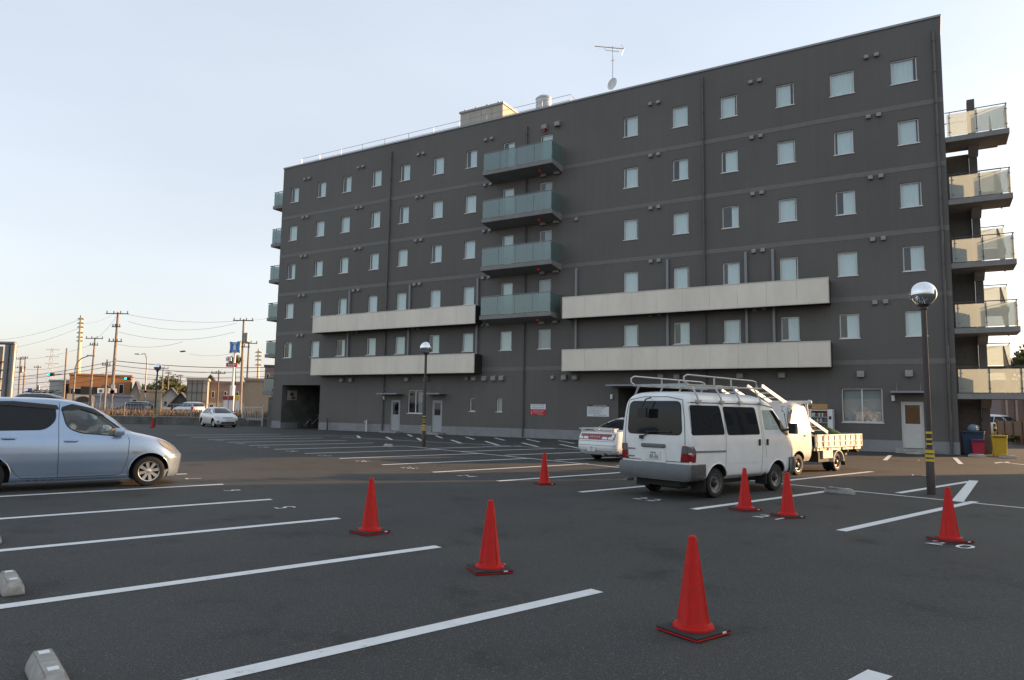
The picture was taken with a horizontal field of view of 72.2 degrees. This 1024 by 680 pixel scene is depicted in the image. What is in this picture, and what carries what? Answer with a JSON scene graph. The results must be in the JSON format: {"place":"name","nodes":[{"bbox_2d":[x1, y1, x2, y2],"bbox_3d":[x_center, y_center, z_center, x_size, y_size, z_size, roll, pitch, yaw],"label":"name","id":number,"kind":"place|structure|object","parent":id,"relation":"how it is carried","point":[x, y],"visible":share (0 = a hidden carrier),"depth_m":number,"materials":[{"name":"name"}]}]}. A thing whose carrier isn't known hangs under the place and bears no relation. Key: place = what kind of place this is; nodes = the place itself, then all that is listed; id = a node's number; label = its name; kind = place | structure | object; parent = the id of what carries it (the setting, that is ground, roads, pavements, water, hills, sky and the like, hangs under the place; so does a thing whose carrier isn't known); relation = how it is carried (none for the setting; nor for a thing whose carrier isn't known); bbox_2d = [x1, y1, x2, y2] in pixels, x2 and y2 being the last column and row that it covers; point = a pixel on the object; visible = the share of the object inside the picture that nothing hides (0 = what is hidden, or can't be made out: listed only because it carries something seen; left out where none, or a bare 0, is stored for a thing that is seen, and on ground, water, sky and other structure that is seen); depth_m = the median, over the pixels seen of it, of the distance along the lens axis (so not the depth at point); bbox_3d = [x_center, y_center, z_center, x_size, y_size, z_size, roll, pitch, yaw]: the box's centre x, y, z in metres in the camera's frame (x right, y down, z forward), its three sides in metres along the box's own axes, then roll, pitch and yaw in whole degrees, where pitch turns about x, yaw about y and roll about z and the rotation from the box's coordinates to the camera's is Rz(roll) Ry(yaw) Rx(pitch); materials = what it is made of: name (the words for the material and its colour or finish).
{"place":"outdoors","nodes":[
{"label":"outdoors","id":0,"kind":"place"},
{"bbox_2d":[0,423,1023,679],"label":"car park","id":1,"kind":"structure","parent":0,"point":[814,595],"depth_m":7.24,"materials":[{"name":"grey asphalt"}]},
{"bbox_2d":[0,570,24,596],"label":"wheel stop","id":2,"kind":"object","parent":1,"relation":"on","point":[11,583],"visible":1,"depth_m":5.94,"materials":[{"name":"concrete"}]},
{"bbox_2d":[25,648,69,679],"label":"wheel stop","id":3,"kind":"object","parent":1,"relation":"on","point":[45,664],"visible":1,"depth_m":4.06,"materials":[{"name":"grey concrete"}]},
{"bbox_2d":[15,389,97,430],"bbox_3d":[-25.878,3.984,39.762,4.260,2.367,1.710,2,-6,-12],"label":"estate car","id":4,"kind":"object","parent":1,"relation":"on","point":[79,420],"visible":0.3,"depth_m":39.27,"materials":[{"name":"paint"}]},
{"bbox_2d":[0,397,180,485],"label":"minivan","id":5,"kind":"object","parent":1,"relation":"on","point":[41,440],"visible":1,"depth_m":13.24,"materials":[{"name":"blue paint"}]},
{"bbox_2d":[97,415,266,425],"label":"boundary wall","id":6,"kind":"structure","parent":1,"relation":"on","point":[172,420],"depth_m":57.07,"materials":[{"name":"concrete"}]},
{"bbox_2d":[80,402,209,416],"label":"wire fence","id":7,"kind":"object","parent":6,"relation":"on","point":[191,404],"visible":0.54,"depth_m":57.45,"materials":[{"name":"metal"}]},
{"bbox_2d":[199,407,237,426],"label":"white hatchback","id":8,"kind":"object","parent":1,"relation":"on","point":[216,416],"visible":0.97,"depth_m":52.19,"materials":[{"name":"paint"}]},
{"bbox_2d":[349,478,390,535],"bbox_3d":[-1.843,2.156,9.169,0.393,0.700,0.393,-4,-8,42],"label":"traffic cone","id":9,"kind":"object","parent":1,"relation":"on","point":[369,526],"visible":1,"depth_m":9.09,"materials":[{"name":"red plastic"}]},
{"bbox_2d":[420,342,431,446],"bbox_3d":[-3.757,2.315,30.274,0.536,4.510,0.536,1,-6,0],"label":"globe lamp","id":10,"kind":"object","parent":1,"relation":"on","point":[426,348],"visible":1,"depth_m":30.23,"materials":[{"name":"silver mirror"}]},
{"bbox_2d":[466,500,513,574],"bbox_3d":[-0.220,1.979,7.138,0.393,0.700,0.393,3,-6,-18],"label":"traffic cone","id":11,"kind":"object","parent":1,"relation":"on","point":[489,562],"visible":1,"depth_m":7.05,"materials":[{"name":"red plastic"}]},
{"bbox_2d":[0,434,1022,679],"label":"parking lines","id":12,"kind":"object","parent":1,"relation":"on","point":[350,646],"visible":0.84,"depth_m":6.44,"materials":[{"name":"white paint"}]},
{"bbox_2d":[533,452,555,484],"bbox_3d":[0.717,2.827,15.507,0.393,0.700,0.393,3,-6,-20],"label":"traffic cone","id":13,"kind":"object","parent":1,"relation":"on","point":[544,478],"visible":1,"depth_m":15.43,"materials":[{"name":"red plastic"}]},
{"bbox_2d":[578,417,624,458],"bbox_3d":[4.355,3.412,24.411,4.641,1.426,1.987,6,-8,-42],"label":"white saloon","id":14,"kind":"object","parent":1,"relation":"on","point":[601,441],"visible":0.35,"depth_m":22.90,"materials":[{"name":"paint"}]},
{"bbox_2d":[600,419,623,429],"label":"rear window","id":15,"kind":"structure","parent":14,"relation":"in","point":[616,423],"depth_m":23.82,"materials":[{"name":"black glass"}]},
{"bbox_2d":[262,14,1023,454],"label":"apartment hotel","id":16,"kind":"structure","parent":1,"relation":"on","point":[794,224],"depth_m":38.02,"materials":[{"name":"grey concrete"}]},
{"bbox_2d":[390,400,399,430],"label":"door","id":17,"kind":"structure","parent":16,"relation":"in","point":[395,404],"depth_m":46.56,"materials":[{"name":"metal"}]},
{"bbox_2d":[431,200,442,218],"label":"window","id":18,"kind":"structure","parent":16,"relation":"in","point":[437,205],"depth_m":46.48,"materials":[{"name":"white glass"}]},
{"bbox_2d":[432,400,441,431],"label":"door","id":19,"kind":"structure","parent":16,"relation":"in","point":[437,404],"depth_m":44.81,"materials":[{"name":"metal"}]},
{"bbox_2d":[462,333,472,351],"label":"window","id":20,"kind":"structure","parent":16,"relation":"in","point":[467,337],"depth_m":44.25,"materials":[{"name":"white glass"}]},
{"bbox_2d":[464,286,473,304],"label":"window","id":21,"kind":"structure","parent":16,"relation":"in","point":[468,291],"depth_m":44.54,"materials":[{"name":"white glass"}]},
{"bbox_2d":[463,240,474,259],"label":"window","id":22,"kind":"structure","parent":16,"relation":"in","point":[469,245],"depth_m":44.83,"materials":[{"name":"white glass"}]},
{"bbox_2d":[464,195,475,213],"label":"window","id":23,"kind":"structure","parent":16,"relation":"in","point":[470,200],"depth_m":45.13,"materials":[{"name":"white glass"}]},
{"bbox_2d":[499,331,511,350],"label":"window","id":24,"kind":"structure","parent":16,"relation":"in","point":[505,342],"depth_m":42.81,"materials":[{"name":"white glass"}]},
{"bbox_2d":[501,283,512,313],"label":"window","id":25,"kind":"structure","parent":16,"relation":"in","point":[507,304],"depth_m":43.05,"materials":[{"name":"white glass"}]},
{"bbox_2d":[502,235,512,264],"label":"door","id":26,"kind":"structure","parent":16,"relation":"in","point":[508,250],"depth_m":43.36,"materials":[{"name":"white glass"}]},
{"bbox_2d":[503,188,513,215],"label":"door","id":27,"kind":"structure","parent":16,"relation":"in","point":[509,201],"depth_m":43.66,"materials":[{"name":"white glass"}]},
{"bbox_2d":[530,404,545,414],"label":"notice board","id":28,"kind":"object","parent":16,"relation":"attached to","point":[538,409],"visible":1,"depth_m":41.02,"materials":[{"name":"white"}]},
{"bbox_2d":[537,329,550,349],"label":"window","id":29,"kind":"structure","parent":16,"relation":"in","point":[544,342],"depth_m":41.43,"materials":[{"name":"white glass"}]},
{"bbox_2d":[539,279,550,311],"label":"window","id":30,"kind":"structure","parent":16,"relation":"in","point":[544,285],"depth_m":41.73,"materials":[{"name":"white glass"}]},
{"bbox_2d":[539,230,551,260],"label":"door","id":31,"kind":"structure","parent":16,"relation":"in","point":[548,234],"depth_m":41.94,"materials":[{"name":"white glass"}]},
{"bbox_2d":[540,182,551,209],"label":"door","id":32,"kind":"structure","parent":16,"relation":"in","point":[548,184],"depth_m":42.26,"materials":[{"name":"white glass"}]},
{"bbox_2d":[541,134,552,160],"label":"window","id":33,"kind":"structure","parent":16,"relation":"in","point":[547,146],"depth_m":42.59,"materials":[{"name":"white glass"}]},
{"bbox_2d":[587,404,608,416],"bbox_3d":[4.785,3.928,39.096,1.320,0.660,0.018,-2,-7,31],"label":"rules board","id":34,"kind":"object","parent":16,"relation":"attached to","point":[600,410],"visible":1,"depth_m":39.07,"materials":[{"name":"white metal"}]},
{"bbox_2d":[595,44,623,90],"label":"roof antenna","id":35,"kind":"object","parent":16,"relation":"on","point":[612,82],"visible":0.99,"depth_m":41.16,"materials":[{"name":"metal"}]},
{"bbox_2d":[623,116,637,137],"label":"window","id":36,"kind":"structure","parent":16,"relation":"in","point":[632,122],"depth_m":39.83,"materials":[{"name":"white glass"}]},
{"bbox_2d":[623,325,638,346],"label":"window","id":37,"kind":"structure","parent":16,"relation":"in","point":[630,331],"depth_m":38.70,"materials":[{"name":"white glass"}]},
{"bbox_2d":[624,271,637,291],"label":"window","id":38,"kind":"structure","parent":16,"relation":"in","point":[630,278],"depth_m":38.99,"materials":[{"name":"white glass"}]},
{"bbox_2d":[623,219,638,240],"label":"window","id":39,"kind":"structure","parent":16,"relation":"in","point":[630,226],"depth_m":39.29,"materials":[{"name":"white glass"}]},
{"bbox_2d":[623,167,638,188],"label":"window","id":40,"kind":"structure","parent":16,"relation":"in","point":[632,173],"depth_m":39.54,"materials":[{"name":"white glass"}]},
{"bbox_2d":[672,105,687,128],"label":"window","id":41,"kind":"structure","parent":16,"relation":"in","point":[680,114],"depth_m":38.39,"materials":[{"name":"white glass"}]},
{"bbox_2d":[672,212,688,234],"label":"window","id":42,"kind":"structure","parent":16,"relation":"in","point":[681,220],"depth_m":37.80,"materials":[{"name":"white glass"}]},
{"bbox_2d":[672,158,688,181],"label":"window","id":43,"kind":"structure","parent":16,"relation":"in","point":[683,163],"depth_m":38.05,"materials":[{"name":"white glass"}]},
{"bbox_2d":[673,322,689,344],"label":"window","id":44,"kind":"structure","parent":16,"relation":"in","point":[685,326],"depth_m":37.15,"materials":[{"name":"white glass"}]},
{"bbox_2d":[674,267,688,287],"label":"window","id":45,"kind":"structure","parent":16,"relation":"in","point":[680,274],"depth_m":37.55,"materials":[{"name":"white glass"}]},
{"bbox_2d":[720,95,737,118],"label":"window","id":46,"kind":"structure","parent":16,"relation":"in","point":[727,103],"depth_m":37.08,"materials":[{"name":"white glass"}]},
{"bbox_2d":[721,150,738,173],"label":"window","id":47,"kind":"structure","parent":16,"relation":"in","point":[731,156],"depth_m":36.73,"materials":[{"name":"white glass"}]},
{"bbox_2d":[721,205,739,229],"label":"window","id":48,"kind":"structure","parent":16,"relation":"in","point":[735,209],"depth_m":36.38,"materials":[{"name":"white glass"}]},
{"bbox_2d":[723,262,739,284],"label":"window","id":49,"kind":"structure","parent":16,"relation":"in","point":[733,268],"depth_m":36.15,"materials":[{"name":"white glass"}]},
{"bbox_2d":[724,320,741,342],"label":"window","id":50,"kind":"structure","parent":16,"relation":"in","point":[732,331],"depth_m":35.89,"materials":[{"name":"white glass"}]},
{"bbox_2d":[775,83,794,108],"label":"window","id":51,"kind":"structure","parent":16,"relation":"in","point":[783,92],"depth_m":35.66,"materials":[{"name":"white glass"}]},
{"bbox_2d":[777,140,795,164],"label":"window","id":52,"kind":"structure","parent":16,"relation":"in","point":[786,149],"depth_m":35.34,"materials":[{"name":"white glass"}]},
{"bbox_2d":[778,198,797,222],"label":"window","id":53,"kind":"structure","parent":16,"relation":"in","point":[786,206],"depth_m":35.05,"materials":[{"name":"white glass"}]},
{"bbox_2d":[780,257,797,279],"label":"window","id":54,"kind":"structure","parent":16,"relation":"in","point":[787,265],"depth_m":34.77,"materials":[{"name":"white glass"}]},
{"bbox_2d":[781,317,800,340],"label":"window","id":55,"kind":"structure","parent":16,"relation":"in","point":[793,322],"depth_m":34.39,"materials":[{"name":"white glass"}]},
{"bbox_2d":[829,70,854,97],"bbox_3d":[16.072,-12.460,34.215,1.140,1.195,0.217,-2,-7,31],"label":"window","id":56,"kind":"structure","parent":16,"relation":"in","point":[842,83],"depth_m":34.29,"materials":[{"name":"white glass"}]},
{"bbox_2d":[833,130,854,155],"bbox_3d":[16.029,-9.503,33.917,0.920,1.195,0.217,-2,-7,31],"label":"window","id":57,"kind":"structure","parent":16,"relation":"in","point":[845,138],"depth_m":33.98,"materials":[{"name":"white glass"}]},
{"bbox_2d":[835,190,856,215],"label":"window","id":58,"kind":"structure","parent":16,"relation":"in","point":[848,196],"depth_m":33.64,"materials":[{"name":"white glass"}]},
{"bbox_2d":[837,251,858,276],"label":"window","id":59,"kind":"structure","parent":16,"relation":"in","point":[847,261],"depth_m":33.40,"materials":[{"name":"white glass"}]},
{"bbox_2d":[839,314,860,338],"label":"window","id":60,"kind":"structure","parent":16,"relation":"in","point":[853,331],"depth_m":33.05,"materials":[{"name":"white glass"}]},
{"bbox_2d":[842,388,883,423],"bbox_3d":[16.215,3.043,32.485,1.770,1.605,0.300,-2,-7,31],"label":"window","id":61,"kind":"structure","parent":16,"relation":"in","point":[871,397],"depth_m":32.56,"materials":[{"name":"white glass"}]},
{"bbox_2d":[890,57,917,85],"bbox_3d":[18.328,-12.558,32.872,1.140,1.195,0.217,-2,-7,31],"label":"window","id":62,"kind":"structure","parent":16,"relation":"in","point":[901,70],"depth_m":32.96,"materials":[{"name":"white glass"}]},
{"bbox_2d":[897,119,919,145],"bbox_3d":[18.361,-9.604,32.530,0.920,1.195,0.217,-2,-7,31],"label":"window","id":63,"kind":"structure","parent":16,"relation":"in","point":[906,129],"depth_m":32.62,"materials":[{"name":"white glass"}]},
{"bbox_2d":[900,181,922,208],"bbox_3d":[18.313,-6.647,32.235,0.920,1.195,0.217,-2,-7,31],"label":"window","id":64,"kind":"structure","parent":16,"relation":"in","point":[909,192],"depth_m":32.32,"materials":[{"name":"white glass"}]},
{"bbox_2d":[901,402,924,448],"bbox_3d":[17.884,3.787,31.309,0.880,2.076,0.111,-2,-7,31],"label":"door","id":65,"kind":"structure","parent":16,"relation":"in","point":[912,413],"depth_m":31.32,"materials":[{"name":"metal"}]},
{"bbox_2d":[902,245,925,271],"bbox_3d":[18.266,-3.689,31.941,0.920,1.195,0.217,-2,-7,31],"label":"window","id":66,"kind":"structure","parent":16,"relation":"in","point":[917,252],"depth_m":31.95,"materials":[{"name":"white glass"}]},
{"bbox_2d":[905,310,928,336],"bbox_3d":[18.219,-0.732,31.647,0.920,1.195,0.217,-2,-7,31],"label":"window","id":67,"kind":"structure","parent":16,"relation":"in","point":[913,328],"depth_m":31.77,"materials":[{"name":"white glass"}]},
{"bbox_2d":[656,535,730,642],"bbox_3d":[1.353,1.816,5.248,0.393,0.700,0.393,5,-7,-36],"label":"traffic cone","id":68,"kind":"object","parent":1,"relation":"on","point":[692,623],"visible":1,"depth_m":5.17,"materials":[{"name":"red plastic"}]},
{"bbox_2d":[619,392,797,497],"bbox_3d":[4.227,2.151,14.845,4.320,2.036,2.100,6,-7,-40],"label":"work van","id":69,"kind":"object","parent":1,"relation":"on","point":[709,445],"visible":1,"depth_m":13.70,"materials":[{"name":"white paint"}]},
{"bbox_2d":[630,374,763,404],"bbox_3d":[3.837,1.055,14.604,2.673,0.556,1.620,6,-7,-40],"label":"roof rack","id":70,"kind":"object","parent":69,"relation":"attached to","point":[694,387],"visible":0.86,"depth_m":14.37,"materials":[{"name":"metal"}]},
{"bbox_2d":[728,468,761,511],"bbox_3d":[3.942,2.518,11.884,0.393,0.700,0.393,4,-6,-25],"label":"traffic cone","id":71,"kind":"object","parent":1,"relation":"on","point":[744,503],"visible":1,"depth_m":11.81,"materials":[{"name":"red plastic"}]},
{"bbox_2d":[770,472,805,517],"bbox_3d":[4.393,2.457,11.198,0.393,0.700,0.393,2,-6,-15],"label":"traffic cone","id":72,"kind":"object","parent":1,"relation":"on","point":[787,509],"visible":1,"depth_m":11.12,"materials":[{"name":"red plastic"}]},
{"bbox_2d":[762,400,862,474],"bbox_3d":[8.303,2.790,20.580,4.806,2.031,1.931,6,-8,-41],"label":"flatbed truck","id":73,"kind":"object","parent":1,"relation":"on","point":[829,451],"visible":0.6,"depth_m":19.28,"materials":[{"name":"white paint"}]},
{"bbox_2d":[747,384,827,433],"bbox_3d":[7.851,1.993,19.874,3.727,1.346,0.455,6,-8,-41],"label":"aluminium ladder","id":74,"kind":"object","parent":73,"relation":"on","point":[775,395],"visible":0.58,"depth_m":19.26,"materials":[{"name":"silver metal"}]},
{"bbox_2d":[809,404,834,429],"bbox_3d":[14.455,4.023,32.738,1.000,2.060,0.800,-2,-7,31],"label":"vending machine","id":75,"kind":"object","parent":1,"relation":"on","point":[822,415],"visible":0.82,"depth_m":32.47,"materials":[{"name":"white metal"}]},
{"bbox_2d":[824,487,855,494],"bbox_3d":[6.811,3.131,14.602,0.167,0.119,0.600,6,-7,-40],"label":"wheel stop","id":76,"kind":"object","parent":1,"relation":"on","point":[846,491],"visible":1,"depth_m":14.52,"materials":[{"name":"grey concrete"}]},
{"bbox_2d":[909,282,936,494],"bbox_3d":[8.815,0.988,14.919,0.536,4.510,0.536,1,-6,0],"label":"globe lamp","id":77,"kind":"object","parent":1,"relation":"on","point":[922,295],"visible":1,"depth_m":14.88,"materials":[{"name":"metal"}]},
{"bbox_2d":[926,487,974,543],"bbox_3d":[5.736,2.282,9.217,0.393,0.700,0.393,2,-6,-10],"label":"traffic cone","id":78,"kind":"object","parent":1,"relation":"on","point":[949,532],"visible":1,"depth_m":9.15,"materials":[{"name":"red plastic"}]},
{"bbox_2d":[960,431,984,454],"bbox_3d":[20.022,4.473,30.515,0.901,1.020,0.705,-2,-7,31],"label":"wheeled bin","id":79,"kind":"object","parent":1,"relation":"on","point":[967,437],"visible":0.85,"depth_m":30.38,"materials":[{"name":"blue plastic"}]},
{"bbox_2d":[971,439,985,454],"bbox_3d":[19.826,4.569,29.845,0.509,0.690,0.532,-2,-7,31],"label":"plastic tub","id":80,"kind":"object","parent":1,"relation":"on","point":[978,446],"visible":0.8,"depth_m":29.69,"materials":[{"name":"red plastic"}]},
{"bbox_2d":[990,435,1007,455],"bbox_3d":[20.617,4.467,29.695,0.583,0.890,0.590,-2,-7,31],"label":"pedal bin","id":81,"kind":"object","parent":1,"relation":"on","point":[999,445],"visible":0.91,"depth_m":29.53,"materials":[{"name":"yellow plastic"}]},
{"bbox_2d":[990,414,1016,434],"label":"parked estate","id":82,"kind":"object","parent":1,"relation":"on","point":[994,417],"visible":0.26,"depth_m":57.64,"materials":[{"name":"white paint"}]},
{"bbox_2d":[996,419,1023,444],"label":"wooden fence","id":83,"kind":"object","parent":1,"relation":"on","point":[1013,427],"visible":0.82,"depth_m":45.08,"materials":[{"name":"brown wood"}]},
{"bbox_2d":[0,0,1023,396],"label":"sky","id":84,"kind":"structure","parent":0,"point":[146,146],"materials":[{"name":"blue"}]},
{"bbox_2d":[1007,344,1023,386],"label":"garden tree","id":85,"kind":"object","parent":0,"point":[1018,360],"visible":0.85,"depth_m":60.74,"materials":[{"name":"green plant"}]},
{"label":"ground","id":86,"kind":"structure","parent":0,"visible":0},
{"bbox_2d":[0,341,16,396],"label":"pipe frame sign","id":87,"kind":"object","parent":86,"relation":"on","point":[8,365],"visible":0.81,"depth_m":65.86,"materials":[{"name":"grey metal"}]},
{"bbox_2d":[49,379,68,398],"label":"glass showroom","id":88,"kind":"structure","parent":86,"relation":"on","point":[54,384],"depth_m":116.62,"materials":[{"name":"grey glass"}]},
{"bbox_2d":[76,315,84,372],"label":"transmission pylon","id":89,"kind":"object","parent":86,"relation":"on","point":[80,336],"visible":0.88,"depth_m":260.58,"materials":[{"name":"white metal"}]},
{"bbox_2d":[85,336,102,405],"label":"utility pole","id":90,"kind":"object","parent":86,"relation":"on","point":[90,391],"visible":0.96,"depth_m":95.91,"materials":[{"name":"concrete"}]},
{"bbox_2d":[66,373,133,407],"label":"roadside shop","id":91,"kind":"structure","parent":86,"relation":"on","point":[122,387],"depth_m":116.92,"materials":[{"name":"ceramic"}]},
{"bbox_2d":[93,394,133,409],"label":"storage shed","id":92,"kind":"structure","parent":86,"relation":"on","point":[119,400],"depth_m":91.64,"materials":[{"name":"grey metal"}]},
{"bbox_2d":[106,311,128,408],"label":"utility pole","id":93,"kind":"object","parent":86,"relation":"on","point":[115,352],"visible":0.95,"depth_m":80.08,"materials":[{"name":"concrete"}]},
{"bbox_2d":[139,389,162,410],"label":"tan store","id":94,"kind":"structure","parent":86,"relation":"on","point":[150,396],"depth_m":109.68,"materials":[{"name":"beige concrete"}]},
{"bbox_2d":[144,373,186,394],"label":"round tree","id":95,"kind":"object","parent":86,"relation":"on","point":[179,387],"visible":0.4,"depth_m":147.61,"materials":[{"name":"green plant"}]},
{"bbox_2d":[161,387,177,410],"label":"grey gable house","id":96,"kind":"structure","parent":86,"relation":"on","point":[170,394],"depth_m":124.31,"materials":[{"name":"paint"}]},
{"bbox_2d":[186,378,210,407],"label":"site hoarding","id":97,"kind":"object","parent":86,"relation":"on","point":[197,391],"visible":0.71,"depth_m":91.74,"materials":[{"name":"metal"}]},
{"bbox_2d":[208,381,244,410],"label":"mauve building","id":98,"kind":"structure","parent":86,"relation":"on","point":[224,387],"depth_m":97.44,"materials":[{"name":"brown paint"}]},
{"bbox_2d":[226,342,241,410],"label":"pole sign","id":99,"kind":"object","parent":86,"relation":"on","point":[235,347],"visible":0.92,"depth_m":79.99,"materials":[{"name":"white metal"}]},
{"bbox_2d":[233,318,253,412],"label":"utility pole","id":100,"kind":"object","parent":86,"relation":"on","point":[245,337],"visible":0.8,"depth_m":81.96,"materials":[{"name":"concrete"}]},
{"bbox_2d":[244,378,273,413],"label":"beige block","id":101,"kind":"structure","parent":86,"relation":"on","point":[254,397],"depth_m":83.57,"materials":[{"name":"beige concrete"}]},
{"bbox_2d":[980,380,1023,421],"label":"neighbour house","id":102,"kind":"structure","parent":86,"relation":"on","point":[1014,409],"depth_m":61.65,"materials":[{"name":"beige paint"}]},
{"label":"grass verge","id":103,"kind":"structure","parent":0,"visible":0},
{"bbox_2d":[96,408,267,417],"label":"dry grass","id":104,"kind":"structure","parent":103,"relation":"on","point":[143,412],"depth_m":59.29,"materials":[{"name":"brown plant"}]},
{"label":"far road","id":105,"kind":"structure","parent":0,"visible":0},
{"bbox_2d":[114,401,151,412],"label":"dark wagon","id":106,"kind":"object","parent":105,"relation":"on","point":[137,406],"visible":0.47,"depth_m":82.80,"materials":[{"name":"paint"}]},
{"bbox_2d":[173,402,205,411],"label":"silver wagon","id":107,"kind":"object","parent":105,"relation":"on","point":[184,406],"visible":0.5,"depth_m":72.49,"materials":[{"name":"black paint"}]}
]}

